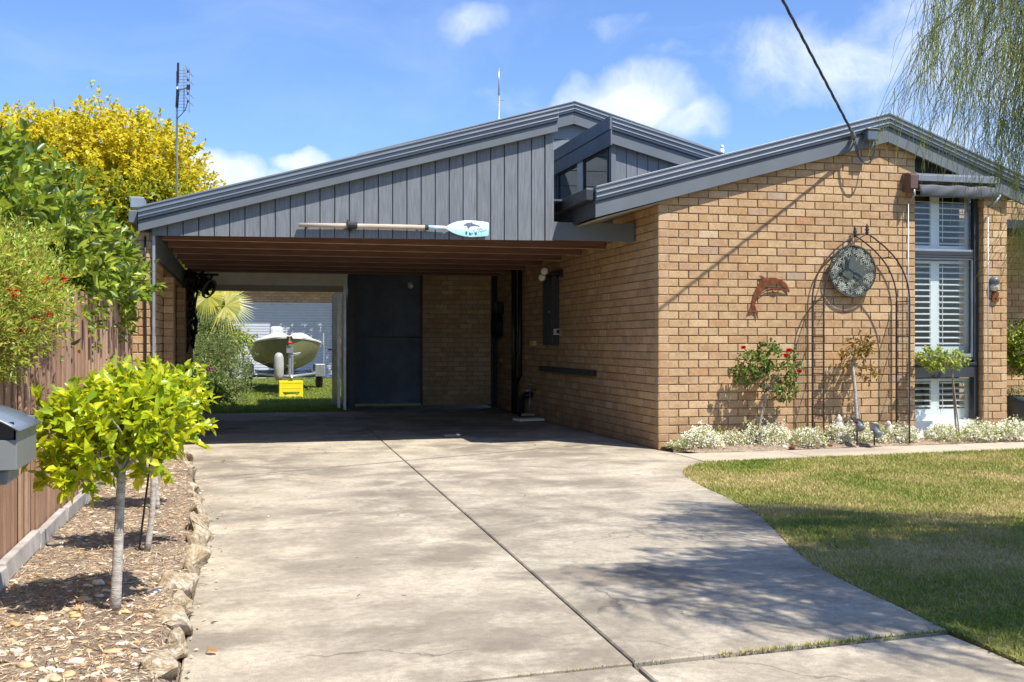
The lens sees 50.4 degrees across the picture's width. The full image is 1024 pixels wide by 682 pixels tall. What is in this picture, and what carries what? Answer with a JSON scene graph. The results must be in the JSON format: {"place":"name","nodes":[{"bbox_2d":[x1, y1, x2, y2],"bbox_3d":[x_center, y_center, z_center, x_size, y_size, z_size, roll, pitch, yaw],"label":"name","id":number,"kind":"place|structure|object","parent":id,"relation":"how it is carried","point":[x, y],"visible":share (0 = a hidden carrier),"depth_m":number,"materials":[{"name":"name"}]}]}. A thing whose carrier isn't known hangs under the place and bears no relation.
{"place":"outdoors","nodes":[
{"label":"outdoors","id":0,"kind":"place"},
{"bbox_2d":[0,452,199,681],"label":"bark litter","id":1,"kind":"object","parent":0,"point":[164,645],"visible":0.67,"depth_m":4.63,"materials":[{"name":"wood"}]},
{"bbox_2d":[0,405,40,484],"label":"mailbox","id":2,"kind":"object","parent":1,"relation":"on","point":[17,439],"visible":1,"depth_m":3.11,"materials":[{"name":"grey metal"}]},
{"bbox_2d":[0,471,112,592],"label":"fence plinth","id":3,"kind":"structure","parent":1,"relation":"on","point":[12,562],"depth_m":5.56,"materials":[{"name":"concrete"}]},
{"bbox_2d":[0,269,132,558],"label":"paling fence","id":4,"kind":"object","parent":1,"relation":"on","point":[37,510],"visible":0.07,"depth_m":6.18,"materials":[{"name":"brown wood"}]},
{"bbox_2d":[0,468,186,681],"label":"pebbles","id":5,"kind":"object","parent":1,"relation":"on","point":[54,677],"visible":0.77,"depth_m":4.10,"materials":[{"name":"beige stone"}]},
{"bbox_2d":[21,363,211,610],"bbox_3d":[-1.579,0.581,4.311,0.612,0.993,0.731,0,0,37],"label":"lime tree","id":6,"kind":"object","parent":1,"relation":"on","point":[91,418],"visible":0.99,"depth_m":4.26,"materials":[{"name":"green plant"}]},
{"bbox_2d":[138,648,177,677],"bbox_3d":[-1.191,1.112,3.662,0.144,0.132,0.335,-8,-9,-11],"label":"edging rock","id":7,"kind":"object","parent":1,"relation":"on","point":[165,661],"visible":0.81,"depth_m":3.61,"materials":[{"name":"stone"}]},
{"bbox_2d":[102,352,218,551],"bbox_3d":[-1.833,0.568,5.546,0.632,1.023,0.524,0,0,8],"label":"lime tree","id":8,"kind":"object","parent":1,"relation":"on","point":[185,385],"visible":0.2,"depth_m":5.53,"materials":[{"name":"green plant"}]},
{"bbox_2d":[155,605,192,636],"bbox_3d":[-1.329,1.109,4.258,0.143,0.134,0.213,-9,-2,-30],"label":"edging rock","id":9,"kind":"object","parent":1,"relation":"on","point":[176,614],"visible":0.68,"depth_m":4.20,"materials":[{"name":"stone"}]},
{"bbox_2d":[165,627,188,659],"bbox_3d":[-1.230,1.117,3.957,0.102,0.140,0.133,-7,-3,-12],"label":"edging rock","id":10,"kind":"object","parent":1,"relation":"on","point":[178,649],"visible":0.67,"depth_m":3.92,"materials":[{"name":"stone"}]},
{"bbox_2d":[134,355,221,508],"bbox_3d":[-2.196,0.584,6.935,0.680,0.988,0.568,0,0,-14],"label":"lime tree","id":11,"kind":"object","parent":1,"relation":"on","point":[177,370],"visible":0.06,"depth_m":6.93,"materials":[{"name":"green plant"}]},
{"bbox_2d":[159,572,199,598],"bbox_3d":[-1.485,1.097,4.809,0.151,0.155,0.242,0,0,1],"label":"edging rock","id":12,"kind":"object","parent":1,"relation":"on","point":[175,580],"visible":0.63,"depth_m":4.78,"materials":[{"name":"stone"}]},
{"bbox_2d":[165,590,193,615],"bbox_3d":[-1.394,1.110,4.530,0.125,0.127,0.118,-6,5,-3],"label":"edging rock","id":13,"kind":"object","parent":1,"relation":"on","point":[179,596],"visible":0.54,"depth_m":4.53,"materials":[{"name":"stone"}]},
{"bbox_2d":[179,460,193,464],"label":"edging rock","id":14,"kind":"object","parent":1,"relation":"on","point":[188,462],"visible":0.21,"depth_m":9.64,"materials":[{"name":"stone"}]},
{"bbox_2d":[181,558,195,572],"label":"edging rock","id":15,"kind":"object","parent":1,"relation":"on","point":[188,565],"visible":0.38,"depth_m":5.10,"materials":[{"name":"stone"}]},
{"bbox_2d":[184,450,193,460],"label":"edging rock","id":16,"kind":"object","parent":1,"relation":"on","point":[189,456],"visible":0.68,"depth_m":10.30,"materials":[{"name":"stone"}]},
{"bbox_2d":[184,464,196,479],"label":"edging rock","id":17,"kind":"object","parent":1,"relation":"on","point":[192,470],"visible":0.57,"depth_m":9.02,"materials":[{"name":"stone"}]},
{"bbox_2d":[181,480,199,493],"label":"edging rock","id":18,"kind":"object","parent":1,"relation":"on","point":[196,488],"visible":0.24,"depth_m":8.29,"materials":[{"name":"stone"}]},
{"bbox_2d":[187,488,203,502],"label":"edging rock","id":19,"kind":"object","parent":1,"relation":"on","point":[194,494],"visible":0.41,"depth_m":7.59,"materials":[{"name":"stone"}]},
{"bbox_2d":[185,529,207,548],"bbox_3d":[-1.697,1.126,5.883,0.107,0.224,0.155,-12,8,-23],"label":"edging rock","id":20,"kind":"object","parent":1,"relation":"on","point":[198,536],"visible":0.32,"depth_m":5.83,"materials":[{"name":"stone"}]},
{"bbox_2d":[184,544,210,569],"bbox_3d":[-1.676,1.137,5.472,0.137,0.194,0.424,0,0,27],"label":"edging rock","id":21,"kind":"object","parent":1,"relation":"on","point":[198,556],"visible":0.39,"depth_m":5.54,"materials":[{"name":"stone"}]},
{"bbox_2d":[189,500,207,514],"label":"edging rock","id":22,"kind":"object","parent":1,"relation":"on","point":[196,507],"visible":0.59,"depth_m":6.81,"materials":[{"name":"stone"}]},
{"bbox_2d":[186,503,213,542],"bbox_3d":[-1.790,1.061,6.246,0.128,0.294,0.196,0,0,-3],"label":"edging rock","id":23,"kind":"object","parent":1,"relation":"on","point":[196,522],"visible":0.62,"depth_m":6.20,"materials":[{"name":"stone"}]},
{"bbox_2d":[197,514,209,528],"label":"edging rock","id":24,"kind":"object","parent":1,"relation":"on","point":[205,519],"visible":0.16,"depth_m":6.55,"materials":[{"name":"stone"}]},
{"bbox_2d":[202,291,340,378],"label":"garage","id":25,"kind":"structure","parent":0,"point":[309,314],"depth_m":33.40,"materials":[{"name":"brick"}]},
{"bbox_2d":[202,302,331,378],"bbox_3d":[-7.612,-0.025,33.216,4.227,2.351,0.055,0,0,-14],"label":"roller door","id":26,"kind":"structure","parent":25,"relation":"in","point":[313,319],"depth_m":33.42,"materials":[{"name":"white metal"}]},
{"bbox_2d":[197,377,451,413],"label":"back lawn","id":27,"kind":"structure","parent":0,"point":[324,411],"depth_m":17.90,"materials":[{"name":"plant"}]},
{"bbox_2d":[0,80,225,268],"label":"autumn tree","id":28,"kind":"object","parent":27,"relation":"on","point":[116,152],"visible":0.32,"depth_m":19.20,"materials":[{"name":"yellow plant"}]},
{"bbox_2d":[193,355,242,407],"bbox_3d":[-5.269,0.758,18.872,1.198,1.053,0.907,0,0,-14],"label":"backyard shrub","id":29,"kind":"object","parent":27,"relation":"on","point":[218,390],"visible":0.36,"depth_m":18.82,"materials":[{"name":"green plant"}]},
{"bbox_2d":[199,291,240,376],"bbox_3d":[-7.200,-0.202,24.404,2.320,2.945,3.009,0,0,-14],"label":"backyard tree","id":30,"kind":"object","parent":27,"relation":"on","point":[220,323],"visible":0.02,"depth_m":24.17,"materials":[{"name":"green plant"}]},
{"bbox_2d":[193,291,256,371],"bbox_3d":[-5.799,-0.051,21.164,1.624,2.402,1.330,0,0,-32],"label":"fan palm","id":31,"kind":"object","parent":27,"relation":"on","point":[229,300],"visible":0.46,"depth_m":21.09,"materials":[{"name":"green plant"}]},
{"bbox_2d":[193,316,257,377],"bbox_3d":[-5.997,0.316,21.669,2.006,1.690,1.551,0,0,-36],"label":"backyard shrub","id":32,"kind":"object","parent":27,"relation":"on","point":[247,339],"visible":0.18,"depth_m":21.80,"materials":[{"name":"green plant"}]},
{"bbox_2d":[193,307,259,402],"bbox_3d":[-5.537,0.318,20.508,1.547,1.971,2.285,0,0,-14],"label":"backyard shrub","id":33,"kind":"object","parent":27,"relation":"on","point":[224,359],"visible":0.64,"depth_m":20.38,"materials":[{"name":"green plant"}]},
{"bbox_2d":[243,333,324,387],"bbox_3d":[-5.130,0.475,24.742,1.935,1.350,5.501,0,0,-14],"label":"trailer","id":34,"kind":"object","parent":27,"relation":"on","point":[278,373],"visible":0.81,"depth_m":24.27,"materials":[{"name":"metal"}]},
{"bbox_2d":[246,326,321,373],"bbox_3d":[-5.322,0.215,25.517,1.764,1.170,5.002,0,0,-14],"label":"aluminium boat","id":35,"kind":"object","parent":34,"relation":"on","point":[267,348],"visible":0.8,"depth_m":23.73,"materials":[{"name":"white metal"}]},
{"bbox_2d":[279,380,302,396],"bbox_3d":[-4.501,0.980,22.141,0.474,0.340,0.380,0,0,-14],"label":"plastic crate","id":36,"kind":"object","parent":27,"relation":"on","point":[289,386],"visible":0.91,"depth_m":21.96,"materials":[{"name":"yellow plastic"}]},
{"bbox_2d":[442,434,459,436],"bbox_3d":[-0.728,1.130,13.033,0.200,0.024,0.100,0,0,-20],"label":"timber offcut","id":37,"kind":"object","parent":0,"point":[449,435],"visible":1,"depth_m":13.00,"materials":[{"name":"grey wood"}]},
{"bbox_2d":[17,404,937,679],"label":"ground","id":38,"kind":"structure","parent":0,"point":[489,404],"depth_m":11.91,"materials":[{"name":"brown soil"}]},
{"bbox_2d":[0,206,86,394],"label":"flowering shrub","id":39,"kind":"object","parent":38,"relation":"on","point":[22,293],"visible":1,"depth_m":4.93,"materials":[{"name":"green plant"}]},
{"bbox_2d":[0,117,167,509],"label":"camellia bush","id":40,"kind":"object","parent":38,"relation":"on","point":[102,254],"visible":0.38,"depth_m":7.44,"materials":[{"name":"green plant"}]},
{"bbox_2d":[497,113,1023,450],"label":"brick house","id":41,"kind":"structure","parent":38,"relation":"on","point":[659,326],"depth_m":11.98,"materials":[{"name":"brown brick"}]},
{"bbox_2d":[491,302,503,339],"bbox_3d":[-0.237,-0.332,18.381,0.158,0.636,0.447,0,0,-14],"label":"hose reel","id":42,"kind":"object","parent":41,"relation":"attached to","point":[497,311],"visible":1,"depth_m":18.29,"materials":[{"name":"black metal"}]},
{"bbox_2d":[526,385,535,417],"bbox_3d":[0.285,0.907,16.263,0.171,0.485,0.058,0,0,-18],"label":"garden tap","id":43,"kind":"object","parent":41,"relation":"attached to","point":[530,388],"visible":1,"depth_m":16.25,"materials":[{"name":"metal"}]},
{"bbox_2d":[530,341,535,345],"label":"power point","id":44,"kind":"structure","parent":41,"relation":"attached to","point":[532,343],"depth_m":16.26,"materials":[{"name":"beige plastic"}]},
{"bbox_2d":[357,101,718,198],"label":"roof","id":45,"kind":"structure","parent":41,"relation":"on","point":[576,118],"depth_m":15.23,"materials":[{"name":"grey metal"}]},
{"bbox_2d":[498,68,503,118],"bbox_3d":[-0.177,-2.813,17.468,0.110,3.125,0.028,0,0,-14],"label":"aerial mast","id":46,"kind":"object","parent":45,"relation":"attached to","point":[499,99],"visible":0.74,"depth_m":17.45,"materials":[{"name":"metal"}]},
{"bbox_2d":[538,267,562,281],"bbox_3d":[0.545,-0.924,15.066,0.424,0.196,0.192,0,0,32],"label":"security light","id":47,"kind":"object","parent":41,"relation":"attached to","point":[544,271],"visible":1,"depth_m":15.02,"materials":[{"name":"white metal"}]},
{"bbox_2d":[543,274,558,344],"bbox_3d":[0.533,-0.450,15.325,0.127,1.020,0.540,0,0,-14],"label":"window frame","id":48,"kind":"object","parent":41,"relation":"attached to","point":[550,302],"visible":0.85,"depth_m":15.14,"materials":[{"name":"grey paint"}]},
{"bbox_2d":[543,278,551,343],"bbox_3d":[0.496,-0.420,15.316,0.008,0.920,0.460,0,0,-14],"label":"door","id":49,"kind":"structure","parent":48,"relation":"in","point":[547,284],"depth_m":15.29,"materials":[{"name":"grey paint"}]},
{"bbox_2d":[553,329,559,334],"bbox_3d":[0.611,-0.127,15.091,0.087,0.085,0.136,0,0,-14],"label":"key safe","id":50,"kind":"object","parent":41,"relation":"attached to","point":[556,331],"visible":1,"depth_m":15.03,"materials":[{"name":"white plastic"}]},
{"bbox_2d":[539,366,595,375],"bbox_3d":[0.721,0.403,14.711,0.057,0.075,2.510,0,0,-14],"label":"wall rail","id":51,"kind":"object","parent":41,"relation":"attached to","point":[583,372],"depth_m":14.47,"materials":[{"name":"black metal"}]},
{"bbox_2d":[554,116,725,222],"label":"clerestory roof","id":52,"kind":"structure","parent":41,"relation":"on","point":[609,149],"depth_m":12.96,"materials":[{"name":"grey metal"}]},
{"bbox_2d":[557,164,576,198],"bbox_3d":[0.759,-2.016,14.558,0.040,0.593,0.944,0,0,-14],"label":"window","id":53,"kind":"structure","parent":52,"relation":"in","point":[574,166],"depth_m":14.98,"materials":[{"name":"grey paint"}]},
{"bbox_2d":[583,147,608,189],"bbox_3d":[1.042,-2.016,13.413,0.040,0.593,0.977,0,0,-14],"label":"window","id":54,"kind":"structure","parent":52,"relation":"in","point":[586,160],"depth_m":13.58,"materials":[{"name":"grey paint"}]},
{"bbox_2d":[747,276,789,318],"bbox_3d":[2.777,-0.469,11.786,0.504,0.473,0.028,0,0,-14],"label":"dolphin wall art","id":55,"kind":"object","parent":41,"relation":"attached to","point":[764,282],"visible":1,"depth_m":11.77,"materials":[{"name":"metal"}]},
{"bbox_2d":[781,0,875,163],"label":"power cable","id":56,"kind":"object","parent":41,"relation":"attached to","point":[853,135],"visible":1,"depth_m":11.17,"materials":[{"name":"grey plastic"}]},
{"bbox_2d":[862,128,879,141],"bbox_3d":[3.941,-2.261,11.942,0.160,0.130,0.115,0,0,-14],"label":"service box","id":57,"kind":"object","parent":41,"relation":"attached to","point":[873,135],"visible":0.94,"depth_m":11.90,"materials":[{"name":"grey plastic"}]},
{"bbox_2d":[914,160,977,437],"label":"front window","id":58,"kind":"structure","parent":41,"relation":"attached to","point":[940,252],"depth_m":12.55,"materials":[{"name":"grey paint"}]},
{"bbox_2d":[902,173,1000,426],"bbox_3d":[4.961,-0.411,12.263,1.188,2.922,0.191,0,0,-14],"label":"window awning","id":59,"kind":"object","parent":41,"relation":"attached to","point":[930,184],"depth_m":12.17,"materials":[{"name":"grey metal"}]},
{"bbox_2d":[989,277,999,290],"bbox_3d":[5.525,-0.652,12.435,0.100,0.168,0.083,0,0,-14],"label":"wall lamp","id":60,"kind":"object","parent":41,"relation":"attached to","point":[994,282],"visible":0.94,"depth_m":12.42,"materials":[{"name":"grey plastic"}]},
{"bbox_2d":[991,291,998,302],"bbox_3d":[5.535,-0.506,12.460,0.094,0.134,0.012,0,0,-14],"label":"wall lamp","id":61,"kind":"object","parent":41,"relation":"attached to","point":[994,297],"visible":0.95,"depth_m":12.45,"materials":[{"name":"metal"}]},
{"bbox_2d":[0,0,1023,189],"label":"sky","id":62,"kind":"structure","parent":0,"point":[280,86],"materials":[{"name":"blue"}]},
{"bbox_2d":[179,404,1023,681],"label":"driveway","id":63,"kind":"structure","parent":0,"point":[573,568],"depth_m":5.41,"materials":[{"name":"concrete"}]},
{"bbox_2d":[206,648,216,651],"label":"fallen leaf","id":64,"kind":"object","parent":63,"relation":"on","point":[212,649],"visible":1,"depth_m":3.99,"materials":[{"name":"orange plant"}]},
{"bbox_2d":[128,108,635,409],"bbox_3d":[-2.014,-0.691,15.436,5.775,3.683,8.263,0,0,-14],"label":"carport","id":65,"kind":"object","parent":63,"relation":"on","point":[498,177],"visible":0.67,"depth_m":11.84,"materials":[{"name":"grey paint"}]},
{"bbox_2d":[130,197,145,210],"bbox_3d":[-4.149,-1.520,12.082,0.140,0.122,0.350,0,0,-14],"label":"rainwater head","id":66,"kind":"object","parent":65,"relation":"attached to","point":[135,202],"visible":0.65,"depth_m":11.91},
{"bbox_2d":[175,63,193,259],"bbox_3d":[-4.709,-2.591,15.601,0.254,2.882,0.651,0,0,-14],"label":"tv antenna","id":67,"kind":"object","parent":65,"relation":"attached to","point":[188,87],"visible":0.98,"depth_m":15.76,"materials":[{"name":"metal"}]},
{"bbox_2d":[182,270,218,351],"bbox_3d":[-4.881,-0.451,16.605,0.780,1.258,0.386,0,0,-14],"label":"hanging gear","id":68,"kind":"object","parent":65,"relation":"hanging from","point":[191,285],"visible":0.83,"depth_m":16.57,"materials":[{"name":"black metal"}]},
{"bbox_2d":[201,272,216,297],"bbox_3d":[-4.624,-0.861,16.616,0.228,0.423,0.104,0,0,-14],"label":"rope coil","id":69,"kind":"object","parent":65,"relation":"hanging from","point":[205,286],"visible":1,"depth_m":16.59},
{"bbox_2d":[192,271,345,409],"bbox_3d":[-3.958,-0.060,17.768,2.560,2.420,0.342,0,0,-14],"label":"door frame","id":70,"kind":"structure","parent":65,"relation":"attached to","point":[279,282],"depth_m":17.70,"materials":[{"name":"beige metal"}]},
{"bbox_2d":[327,293,339,407],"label":"side gate","id":71,"kind":"structure","parent":65,"relation":"attached to","point":[335,349],"depth_m":18.25,"materials":[{"name":"grey metal"}]},
{"bbox_2d":[355,274,422,404],"bbox_3d":[-2.256,-0.050,19.405,1.330,2.400,0.060,0,0,-14],"label":"door frame","id":72,"kind":"structure","parent":65,"relation":"attached to","point":[388,338],"depth_m":19.41,"materials":[{"name":"grey paint"}]},
{"bbox_2d":[355,274,420,403],"bbox_3d":[-2.258,-0.050,19.415,1.270,2.320,0.040,0,0,-14],"label":"door panel","id":73,"kind":"structure","parent":72,"relation":"in","point":[387,370],"depth_m":19.41,"materials":[{"name":"grey paint"}]},
{"bbox_2d":[408,282,412,288],"bbox_3d":[-1.820,-0.996,19.468,0.100,0.119,0.072,0,0,-14],"label":"sensor light","id":74,"kind":"object","parent":72,"relation":"attached to","point":[410,285],"visible":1,"depth_m":19.45,"materials":[{"name":"white paint"}]},
{"bbox_2d":[299,219,488,236],"bbox_3d":[-1.222,-1.200,11.446,2.004,0.178,0.112,0,0,-14],"label":"oar","id":75,"kind":"object","parent":65,"relation":"attached to","point":[468,228],"visible":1,"depth_m":11.51,"materials":[{"name":"white wood"}]},
{"bbox_2d":[182,433,849,679],"bbox_3d":[0.093,1.132,8.213,7.410,0.034,7.789,0,0,-37],"label":"leaf debris","id":76,"kind":"object","parent":63,"relation":"on","point":[186,671],"visible":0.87,"depth_m":5.03,"materials":[{"name":"plant"}]},
{"bbox_2d":[521,413,534,415],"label":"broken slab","id":77,"kind":"structure","parent":63,"relation":"on","point":[527,414],"depth_m":16.22,"materials":[{"name":"concrete"}]},
{"bbox_2d":[513,417,544,420],"bbox_3d":[0.241,1.138,15.742,0.400,0.040,0.260,0,0,-25],"label":"drain surround","id":78,"kind":"object","parent":63,"relation":"on","point":[529,419],"visible":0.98,"depth_m":15.68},
{"bbox_2d":[517,622,993,676],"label":"grass","id":79,"kind":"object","parent":63,"relation":"on","point":[788,646],"visible":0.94,"depth_m":4.13,"materials":[{"name":"green plant"}]},
{"bbox_2d":[664,436,1022,452],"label":"flower bed soil","id":80,"kind":"structure","parent":0,"point":[729,448],"depth_m":11.64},
{"bbox_2d":[665,438,688,451],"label":"alyssum clump","id":81,"kind":"object","parent":80,"relation":"on","point":[676,441],"visible":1,"depth_m":11.26,"materials":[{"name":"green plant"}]},
{"bbox_2d":[680,420,727,449],"bbox_3d":[1.982,0.975,11.316,0.534,0.320,0.378,0,0,-14],"label":"alyssum clump","id":82,"kind":"object","parent":80,"relation":"on","point":[701,437],"visible":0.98,"depth_m":11.27,"materials":[{"name":"white plant"}]},
{"bbox_2d":[718,426,748,445],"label":"alyssum clump","id":83,"kind":"object","parent":80,"relation":"on","point":[734,434],"visible":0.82,"depth_m":11.47,"materials":[{"name":"white plant"}]},
{"bbox_2d":[737,415,793,445],"bbox_3d":[2.706,0.955,11.598,0.722,0.366,0.396,0,0,-14],"label":"alyssum clump","id":84,"kind":"object","parent":80,"relation":"on","point":[771,428],"visible":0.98,"depth_m":11.54,"materials":[{"name":"white plant"}]},
{"bbox_2d":[728,337,804,444],"bbox_3d":[2.702,0.528,11.556,0.898,1.149,0.403,0,0,-14],"label":"rose bush","id":85,"kind":"object","parent":80,"relation":"on","point":[767,368],"visible":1,"depth_m":11.53,"materials":[{"name":"green plant"}]},
{"bbox_2d":[787,425,828,447],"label":"alyssum clump","id":86,"kind":"object","parent":80,"relation":"on","point":[806,438],"visible":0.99,"depth_m":11.55,"materials":[{"name":"white plant"}]},
{"bbox_2d":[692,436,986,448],"bbox_3d":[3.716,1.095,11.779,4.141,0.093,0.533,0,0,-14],"label":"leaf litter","id":87,"kind":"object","parent":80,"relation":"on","point":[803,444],"visible":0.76,"depth_m":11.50,"materials":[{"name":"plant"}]},
{"bbox_2d":[834,414,845,441],"bbox_3d":[3.576,0.955,11.868,0.132,0.310,0.140,0,0,-14],"label":"garden figurine","id":88,"kind":"object","parent":80,"relation":"on","point":[839,418],"visible":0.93,"depth_m":11.85,"materials":[{"name":"ceramic"}]},
{"bbox_2d":[825,419,872,442],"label":"alyssum clump","id":89,"kind":"object","parent":80,"relation":"on","point":[847,436],"visible":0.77,"depth_m":11.80,"materials":[{"name":"white plant"}]},
{"bbox_2d":[851,417,864,445],"bbox_3d":[3.707,0.966,11.620,0.133,0.307,0.148,0,0,-14],"label":"solar light","id":90,"kind":"object","parent":80,"relation":"on","point":[860,426],"visible":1,"depth_m":11.61,"materials":[{"name":"black metal"}]},
{"bbox_2d":[837,330,883,441],"bbox_3d":[3.775,0.483,11.833,0.548,1.235,0.372,0,0,-14],"label":"rose bush","id":91,"kind":"object","parent":80,"relation":"on","point":[860,351],"visible":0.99,"depth_m":11.78,"materials":[{"name":"green plant"}]},
{"bbox_2d":[812,223,909,443],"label":"garden arch","id":92,"kind":"structure","parent":80,"relation":"on","point":[823,345],"depth_m":11.87,"materials":[{"name":"black metal"}]},
{"bbox_2d":[829,245,875,296],"bbox_3d":[3.744,-0.770,11.948,0.570,0.570,0.035,0,0,-14],"label":"wall disc","id":93,"kind":"object","parent":92,"relation":"attached to","point":[857,266],"depth_m":11.95,"materials":[{"name":"grey metal"}]},
{"bbox_2d":[852,419,891,443],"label":"alyssum clump","id":94,"kind":"object","parent":80,"relation":"on","point":[869,431],"visible":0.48,"depth_m":11.88,"materials":[{"name":"white plant"}]},
{"bbox_2d":[869,422,882,445],"bbox_3d":[3.895,0.994,11.620,0.140,0.251,0.137,0,0,-14],"label":"solar light","id":95,"kind":"object","parent":80,"relation":"on","point":[875,429],"visible":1,"depth_m":11.62,"materials":[{"name":"black metal"}]},
{"bbox_2d":[885,421,891,438],"bbox_3d":[4.136,0.993,11.956,0.080,0.235,0.091,0,0,12],"label":"bird ornament","id":96,"kind":"object","parent":80,"relation":"on","point":[888,425],"visible":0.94,"depth_m":11.93,"materials":[{"name":"white ceramic"}]},
{"bbox_2d":[881,420,923,442],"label":"alyssum clump","id":97,"kind":"object","parent":80,"relation":"on","point":[902,437],"visible":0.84,"depth_m":11.96,"materials":[{"name":"white plant"}]},
{"bbox_2d":[913,344,970,438],"bbox_3d":[4.793,0.565,12.095,0.696,1.072,0.392,0,0,-14],"label":"rose bush","id":98,"kind":"object","parent":80,"relation":"on","point":[932,365],"visible":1,"depth_m":12.06,"materials":[{"name":"green plant"}]},
{"bbox_2d":[921,422,968,442],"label":"alyssum clump","id":99,"kind":"object","parent":80,"relation":"on","point":[939,432],"visible":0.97,"depth_m":12.12,"materials":[{"name":"white plant"}]},
{"bbox_2d":[952,417,1005,440],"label":"alyssum clump","id":100,"kind":"object","parent":80,"relation":"on","point":[980,432],"visible":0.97,"depth_m":12.23,"materials":[{"name":"white plant"}]},
{"bbox_2d":[993,415,1023,440],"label":"alyssum clump","id":101,"kind":"object","parent":80,"relation":"on","point":[1015,430],"visible":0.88,"depth_m":12.32,"materials":[{"name":"white plant"}]},
{"bbox_2d":[672,423,1023,461],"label":"path","id":102,"kind":"structure","parent":0,"point":[775,454],"depth_m":11.24,"materials":[{"name":"concrete"}]},
{"bbox_2d":[1006,311,1023,425],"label":"potted shrub","id":103,"kind":"object","parent":102,"relation":"on","point":[1015,405],"visible":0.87,"depth_m":14.66,"materials":[{"name":"green plant"}]},
{"bbox_2d":[682,447,1023,665],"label":"lawn","id":104,"kind":"structure","parent":0,"point":[977,642],"depth_m":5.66,"materials":[{"name":"plant"}]},
{"bbox_2d":[860,0,1023,327],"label":"weeping tree","id":105,"kind":"object","parent":104,"relation":"on","point":[1014,58],"visible":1,"depth_m":5.71,"materials":[{"name":"green plant"}]}
]}

